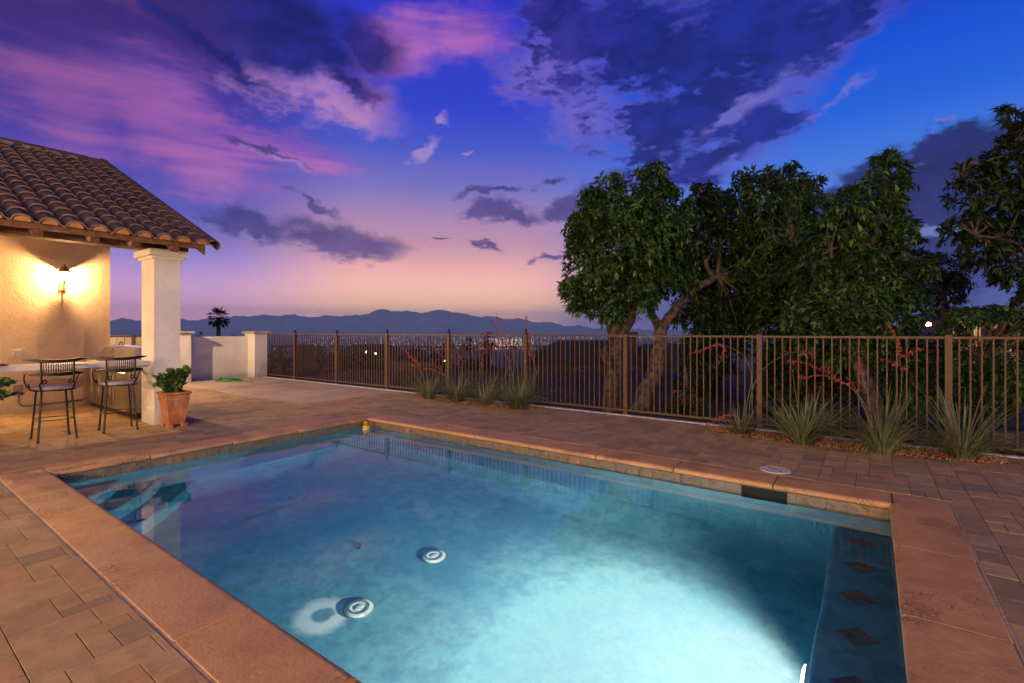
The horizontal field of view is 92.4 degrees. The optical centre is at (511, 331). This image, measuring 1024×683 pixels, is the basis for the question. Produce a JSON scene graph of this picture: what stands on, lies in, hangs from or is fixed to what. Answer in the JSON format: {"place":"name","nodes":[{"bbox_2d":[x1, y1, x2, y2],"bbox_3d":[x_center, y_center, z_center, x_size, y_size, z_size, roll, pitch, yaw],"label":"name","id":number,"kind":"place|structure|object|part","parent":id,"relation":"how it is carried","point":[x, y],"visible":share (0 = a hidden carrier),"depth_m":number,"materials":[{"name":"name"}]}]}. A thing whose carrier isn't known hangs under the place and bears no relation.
{"place":"outdoors","nodes":[
{"label":"outdoors","id":0,"kind":"place"},
{"bbox_2d":[0,376,24,400],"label":"potted shrub","id":1,"kind":"object","parent":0,"point":[4,382],"visible":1,"depth_m":6.22,"materials":[{"name":"green plant"}]},
{"bbox_2d":[110,335,141,345],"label":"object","id":2,"kind":"structure","parent":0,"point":[127,339],"depth_m":13.56,"materials":[{"name":"beige"}]},
{"bbox_2d":[110,309,891,336],"bbox_3d":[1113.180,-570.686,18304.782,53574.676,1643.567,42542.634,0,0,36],"label":"mountains","id":3,"kind":"structure","parent":0,"point":[380,321],"depth_m":27926.54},
{"bbox_2d":[0,377,1023,682],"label":"patio","id":4,"kind":"structure","parent":0,"point":[68,613],"depth_m":5.22,"materials":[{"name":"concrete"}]},
{"bbox_2d":[23,357,86,442],"bbox_3d":[-6.402,0.937,6.866,0.494,1.137,0.670,0,0,36],"label":"bar stool","id":5,"kind":"object","parent":4,"relation":"on","point":[41,389],"visible":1,"depth_m":6.77,"materials":[{"name":"black metal"}]},
{"bbox_2d":[0,137,219,424],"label":"house","id":6,"kind":"structure","parent":4,"relation":"on","point":[78,215],"depth_m":8.97,"materials":[{"name":"paint"}]},
{"bbox_2d":[13,350,21,355],"bbox_3d":[-9.146,0.395,9.085,0.028,0.120,0.110,0,0,36],"label":"wall switch","id":7,"kind":"object","parent":6,"relation":"attached to","point":[17,352],"depth_m":9.08,"materials":[{"name":"beige plastic"}]},
{"bbox_2d":[12,384,82,406],"bbox_3d":[-8.878,1.198,9.416,0.070,0.435,0.990,0,0,36],"label":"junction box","id":8,"kind":"object","parent":6,"relation":"attached to","point":[17,387],"visible":0.87,"depth_m":9.09,"materials":[{"name":"grey"}]},
{"bbox_2d":[57,264,70,291],"bbox_3d":[-8.684,-1.040,9.516,0.262,0.540,0.204,0,0,36],"label":"wall lantern","id":9,"kind":"object","parent":6,"relation":"attached to","point":[64,271],"depth_m":9.49,"materials":[{"name":"white glass"}]},
{"bbox_2d":[0,360,149,374],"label":"bar counter","id":10,"kind":"object","parent":6,"relation":"attached to","point":[144,364],"visible":0.91,"depth_m":7.24,"materials":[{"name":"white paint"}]},
{"bbox_2d":[96,342,141,360],"bbox_3d":[-7.311,0.379,9.314,1.700,0.373,0.644,0,0,36],"label":"gas grill","id":11,"kind":"object","parent":10,"relation":"on","point":[119,350],"visible":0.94,"depth_m":9.08,"materials":[{"name":"metal"}]},
{"bbox_2d":[86,359,141,418],"bbox_3d":[-7.347,1.032,9.365,2.520,0.935,0.684,0,0,36],"label":"kitchen cabinet","id":12,"kind":"object","parent":4,"relation":"on","point":[94,391],"visible":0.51,"depth_m":9.13,"materials":[{"name":"wood"}]},
{"bbox_3d":[-8.338,1.000,9.705,0.468,0.760,0.062,0,0,36],"label":"door","id":13,"kind":"part","parent":12,"relation":"part of","materials":[{"name":"wood"}]},
{"bbox_3d":[-7.938,1.100,9.412,0.458,0.560,0.062,0,0,36],"label":"door","id":14,"kind":"part","parent":12,"relation":"part of","materials":[{"name":"metal"}]},
{"bbox_3d":[-7.212,1.000,8.881,0.278,0.760,0.062,0,0,36],"label":"door","id":15,"kind":"part","parent":12,"relation":"part of","materials":[{"name":"metal"}]},
{"bbox_2d":[113,366,130,412],"bbox_3d":[-6.822,1.005,8.575,0.660,0.770,0.089,0,0,36],"label":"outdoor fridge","id":16,"kind":"object","parent":12,"relation":"in","point":[121,397],"visible":0.71,"depth_m":8.52,"materials":[{"name":"metal"}]},
{"bbox_2d":[91,355,146,433],"bbox_3d":[-6.005,0.937,7.492,0.494,1.137,0.670,0,0,42],"label":"bar stool","id":17,"kind":"object","parent":4,"relation":"on","point":[114,383],"visible":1,"depth_m":7.38,"materials":[{"name":"black metal"}]},
{"bbox_2d":[156,390,191,427],"bbox_3d":[-5.364,1.225,7.792,0.400,0.550,0.360,0,0,36],"label":"terracotta pot","id":18,"kind":"object","parent":4,"relation":"on","point":[174,407],"visible":0.98,"depth_m":7.70,"materials":[{"name":"ceramic"}]},
{"bbox_2d":[152,365,191,392],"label":"potted shrub","id":19,"kind":"object","parent":18,"relation":"on","point":[172,380],"visible":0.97,"depth_m":7.68,"materials":[{"name":"green plant"}]},
{"bbox_2d":[215,377,253,381],"bbox_3d":[-8.386,1.432,14.755,1.377,0.135,0.701,0,0,36],"label":"garden hose","id":20,"kind":"object","parent":4,"relation":"on","point":[220,379],"visible":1,"depth_m":14.65,"materials":[{"name":"green rubber"}]},
{"bbox_2d":[431,395,544,409],"bbox_3d":[-0.778,1.496,10.379,3.145,0.052,0.612,0,0,36],"label":"gravel bed","id":21,"kind":"object","parent":4,"relation":"on","point":[441,398],"visible":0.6,"depth_m":10.14,"materials":[{"name":"gravel"}]},
{"bbox_2d":[394,336,457,401],"bbox_3d":[-1.940,0.911,10.953,1.578,1.642,1.400,0,0,36],"label":"red yucca","id":22,"kind":"object","parent":21,"relation":"on","point":[424,393],"visible":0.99,"depth_m":10.85,"materials":[{"name":"green plant"}]},
{"bbox_2d":[424,348,483,403],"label":"red yucca","id":23,"kind":"object","parent":21,"relation":"on","point":[455,396],"visible":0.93,"depth_m":10.38,"materials":[{"name":"green plant"}]},
{"bbox_2d":[458,332,505,405],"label":"red yucca","id":24,"kind":"object","parent":21,"relation":"on","point":[483,398],"visible":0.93,"depth_m":9.90,"materials":[{"name":"green plant"}]},
{"bbox_2d":[471,316,567,413],"bbox_3d":[0.146,0.727,9.530,1.854,2.090,1.754,0,0,36],"label":"red yucca","id":25,"kind":"object","parent":21,"relation":"on","point":[520,400],"visible":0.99,"depth_m":9.41,"materials":[{"name":"green plant"}]},
{"bbox_2d":[0,413,1023,682],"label":"swimming pool","id":26,"kind":"structure","parent":4,"relation":"in","point":[954,627],"depth_m":3.22,"materials":[{"name":"paint"}]},
{"bbox_2d":[67,427,906,682],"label":"water","id":27,"kind":"structure","parent":26,"relation":"in","point":[374,555],"depth_m":3.48,"materials":[{"name":"blue liquid"}]},
{"bbox_2d":[362,421,369,429],"bbox_3d":[-2.452,1.585,8.266,0.137,0.163,0.136,0,0,42],"label":"rubber duck","id":28,"kind":"object","parent":27,"relation":"on","point":[365,426],"visible":0.98,"depth_m":8.21},
{"bbox_2d":[264,376,1023,458],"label":"kerb","id":29,"kind":"structure","parent":4,"relation":"on","point":[1001,455],"depth_m":8.66,"materials":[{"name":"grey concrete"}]},
{"bbox_2d":[760,466,790,474],"bbox_3d":[2.848,1.500,5.314,0.300,0.019,0.300,0,0,36],"label":"skimmer lid","id":30,"kind":"object","parent":4,"relation":"on","point":[775,470],"visible":1,"depth_m":5.30,"materials":[{"name":"white plastic"}]},
{"bbox_2d":[707,425,1008,463],"bbox_3d":[4.351,1.498,6.585,3.301,0.056,0.683,0,0,36],"label":"gravel bed","id":31,"kind":"object","parent":4,"relation":"on","point":[993,459],"visible":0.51,"depth_m":6.32,"materials":[{"name":"gravel"}]},
{"bbox_2d":[691,344,813,436],"bbox_3d":[3.484,0.916,7.132,1.446,1.505,1.206,0,0,36],"label":"red yucca","id":32,"kind":"object","parent":31,"relation":"on","point":[735,428],"visible":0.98,"depth_m":7.15,"materials":[{"name":"green plant"}]},
{"bbox_2d":[737,369,865,452],"bbox_3d":[3.900,1.139,6.558,1.539,1.304,1.654,0,0,36],"label":"red yucca","id":33,"kind":"object","parent":31,"relation":"on","point":[801,432],"visible":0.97,"depth_m":6.48,"materials":[{"name":"green plant"}]},
{"bbox_2d":[786,324,955,460],"bbox_3d":[4.553,0.888,6.140,1.775,1.973,1.724,0,0,36],"label":"red yucca","id":34,"kind":"object","parent":31,"relation":"on","point":[887,443],"visible":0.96,"depth_m":6.00,"materials":[{"name":"green plant"}]},
{"bbox_2d":[878,381,1023,478],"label":"red yucca","id":35,"kind":"object","parent":31,"relation":"on","point":[966,446],"visible":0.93,"depth_m":5.72,"materials":[{"name":"green plant"}]},
{"bbox_2d":[0,0,1023,330],"label":"sky","id":36,"kind":"structure","parent":0,"point":[340,157],"materials":[{"name":"blue"}]},
{"bbox_2d":[267,336,1023,455],"bbox_3d":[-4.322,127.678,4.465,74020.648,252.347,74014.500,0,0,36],"label":"ground","id":37,"kind":"structure","parent":0,"point":[1012,423],"depth_m":15.29,"materials":[{"name":"brown soil"}]},
{"bbox_2d":[206,306,230,335],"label":"palm tree","id":38,"kind":"object","parent":37,"relation":"on","point":[219,322],"visible":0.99,"depth_m":41.80,"materials":[{"name":"green plant"}]},
{"bbox_2d":[180,331,270,381],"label":"garden wall","id":39,"kind":"structure","parent":37,"relation":"on","point":[204,358],"depth_m":15.67,"materials":[{"name":"white paint"}]},
{"bbox_2d":[267,346,292,373],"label":"bush","id":40,"kind":"object","parent":37,"relation":"on","point":[278,360],"visible":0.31,"depth_m":21.21,"materials":[{"name":"green plant"}]},
{"bbox_2d":[297,344,315,373],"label":"bush","id":41,"kind":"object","parent":37,"relation":"on","point":[305,358],"depth_m":20.33,"materials":[{"name":"green plant"}]},
{"bbox_2d":[315,346,344,372],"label":"bush","id":42,"kind":"object","parent":37,"relation":"on","point":[325,359],"visible":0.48,"depth_m":21.49,"materials":[{"name":"green plant"}]},
{"bbox_2d":[340,351,378,371],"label":"bush","id":43,"kind":"object","parent":37,"relation":"on","point":[354,361],"visible":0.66,"depth_m":24.82,"materials":[{"name":"green plant"}]},
{"bbox_2d":[327,344,411,371],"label":"bush","id":44,"kind":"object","parent":37,"relation":"on","point":[381,355],"depth_m":52.47,"materials":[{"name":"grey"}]},
{"bbox_2d":[377,361,383,369],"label":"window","id":45,"kind":"structure","parent":44,"relation":"in","point":[381,362],"depth_m":52.36,"materials":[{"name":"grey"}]},
{"bbox_2d":[390,362,435,370],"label":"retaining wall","id":46,"kind":"structure","parent":37,"relation":"on","point":[434,367],"depth_m":21.00,"materials":[{"name":"stone"}]},
{"bbox_2d":[407,349,428,361],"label":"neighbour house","id":47,"kind":"structure","parent":37,"relation":"on","point":[416,355],"depth_m":60.52,"materials":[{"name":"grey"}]},
{"bbox_2d":[285,337,590,353],"bbox_3d":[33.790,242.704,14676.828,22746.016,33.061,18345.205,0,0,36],"label":"city lights","id":48,"kind":"object","parent":37,"relation":"on","point":[456,344],"visible":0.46,"depth_m":14775.61},
{"bbox_2d":[428,347,459,370],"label":"bush","id":49,"kind":"object","parent":37,"relation":"on","point":[434,357],"visible":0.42,"depth_m":21.93,"materials":[{"name":"green plant"}]},
{"bbox_2d":[456,358,480,370],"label":"bush","id":50,"kind":"object","parent":37,"relation":"on","point":[460,362],"visible":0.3,"depth_m":21.68,"materials":[{"name":"green plant"}]},
{"bbox_2d":[463,337,475,370],"bbox_3d":[-2.995,1.826,33.950,1.050,3.064,1.125,0,0,9],"label":"palm tree","id":51,"kind":"object","parent":37,"relation":"on","point":[468,347],"visible":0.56,"depth_m":33.94,"materials":[{"name":"green plant"}]},
{"bbox_2d":[471,341,499,369],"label":"bush","id":52,"kind":"object","parent":37,"relation":"on","point":[488,360],"visible":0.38,"depth_m":20.78,"materials":[{"name":"green plant"}]},
{"bbox_2d":[480,331,493,356],"bbox_3d":[-1.566,1.494,30.989,1.160,3.136,1.219,0,0,16],"label":"palm tree","id":53,"kind":"object","parent":37,"relation":"on","point":[492,343],"visible":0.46,"depth_m":30.85,"materials":[{"name":"green plant"}]},
{"bbox_2d":[529,369,598,371],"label":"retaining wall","id":54,"kind":"structure","parent":37,"relation":"on","point":[569,370],"depth_m":23.99,"materials":[{"name":"stone"}]},
{"bbox_2d":[522,332,645,371],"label":"neighbour house","id":55,"kind":"structure","parent":37,"relation":"on","point":[587,353],"depth_m":38.72,"materials":[{"name":"grey"}]},
{"bbox_2d":[273,345,976,377],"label":"city","id":56,"kind":"object","parent":37,"relation":"on","point":[412,346],"visible":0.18,"depth_m":22.82,"materials":[{"name":"black paint"}]},
{"bbox_2d":[555,158,702,411],"bbox_3d":[2.367,-0.906,10.095,2.810,5.330,3.228,0,0,36],"label":"broadleaf tree","id":57,"kind":"object","parent":37,"relation":"on","point":[597,226],"visible":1,"depth_m":9.50,"materials":[{"name":"green plant"}]},
{"bbox_2d":[267,326,1023,451],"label":"iron fence","id":58,"kind":"object","parent":37,"relation":"on","point":[947,337],"visible":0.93,"depth_m":8.85,"materials":[{"name":"brown metal"}]},
{"bbox_2d":[270,367,1023,413],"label":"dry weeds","id":59,"kind":"object","parent":37,"relation":"on","point":[586,371],"visible":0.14,"depth_m":15.12,"materials":[{"name":"brown plant"}]},
{"bbox_2d":[637,344,691,371],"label":"neighbour house","id":60,"kind":"structure","parent":37,"relation":"on","point":[645,357],"depth_m":37.44,"materials":[{"name":"grey"}]},
{"bbox_2d":[662,365,714,418],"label":"shrub","id":61,"kind":"object","parent":37,"relation":"on","point":[687,402],"visible":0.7,"depth_m":9.31,"materials":[{"name":"green plant"}]},
{"bbox_2d":[628,179,781,409],"bbox_3d":[4.312,-0.773,11.209,3.576,5.313,2.610,0,0,6],"label":"broadleaf tree","id":62,"kind":"object","parent":37,"relation":"on","point":[722,314],"visible":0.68,"depth_m":10.57,"materials":[{"name":"green plant"}]},
{"bbox_2d":[664,328,750,398],"bbox_3d":[5.040,0.978,12.281,2.246,2.838,1.490,0,0,-10],"label":"shrub","id":63,"kind":"object","parent":37,"relation":"on","point":[713,369],"visible":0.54,"depth_m":12.05,"materials":[{"name":"green plant"}]},
{"bbox_2d":[706,160,853,410],"bbox_3d":[5.745,-0.814,10.185,2.842,5.520,2.880,0,0,36],"label":"broadleaf tree","id":64,"kind":"object","parent":37,"relation":"on","point":[791,203],"visible":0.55,"depth_m":9.89,"materials":[{"name":"green plant"}]},
{"bbox_2d":[749,332,874,413],"bbox_3d":[6.171,1.007,10.088,2.370,2.279,2.062,0,0,36],"label":"shrub","id":65,"kind":"object","parent":37,"relation":"on","point":[802,385],"visible":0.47,"depth_m":9.84,"materials":[{"name":"green plant"}]},
{"bbox_2d":[775,147,954,433],"bbox_3d":[5.867,-0.718,8.210,3.110,4.934,1.984,0,0,2],"label":"broadleaf tree","id":66,"kind":"object","parent":37,"relation":"on","point":[867,254],"visible":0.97,"depth_m":7.84,"materials":[{"name":"green plant"}]},
{"bbox_2d":[864,323,968,424],"bbox_3d":[7.183,0.778,8.588,2.286,2.076,1.711,0,0,-45],"label":"shrub","id":67,"kind":"object","parent":37,"relation":"on","point":[911,365],"visible":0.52,"depth_m":8.53,"materials":[{"name":"green plant"}]},
{"bbox_2d":[910,247,977,374],"bbox_3d":[13.821,-0.597,15.844,3.341,4.382,1.726,0,0,-35],"label":"broadleaf tree","id":68,"kind":"object","parent":37,"relation":"on","point":[958,282],"visible":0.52,"depth_m":15.56,"materials":[{"name":"green plant"}]},
{"bbox_2d":[914,308,1019,364],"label":"neighbour house","id":69,"kind":"structure","parent":37,"relation":"on","point":[934,320],"depth_m":48.08,"materials":[{"name":"brown"}]},
{"bbox_2d":[933,102,1023,306],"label":"broadleaf tree","id":70,"kind":"object","parent":37,"relation":"on","point":[997,236],"visible":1,"depth_m":7.15,"materials":[{"name":"green plant"}]},
{"bbox_2d":[933,291,1023,433],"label":"shrub","id":71,"kind":"object","parent":37,"relation":"on","point":[1005,328],"visible":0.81,"depth_m":7.38,"materials":[{"name":"green plant"}]},
{"bbox_2d":[973,431,1023,453],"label":"fallen log","id":72,"kind":"object","parent":37,"relation":"on","point":[1001,433],"visible":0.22,"depth_m":6.32,"materials":[{"name":"brown plant"}]}
]}

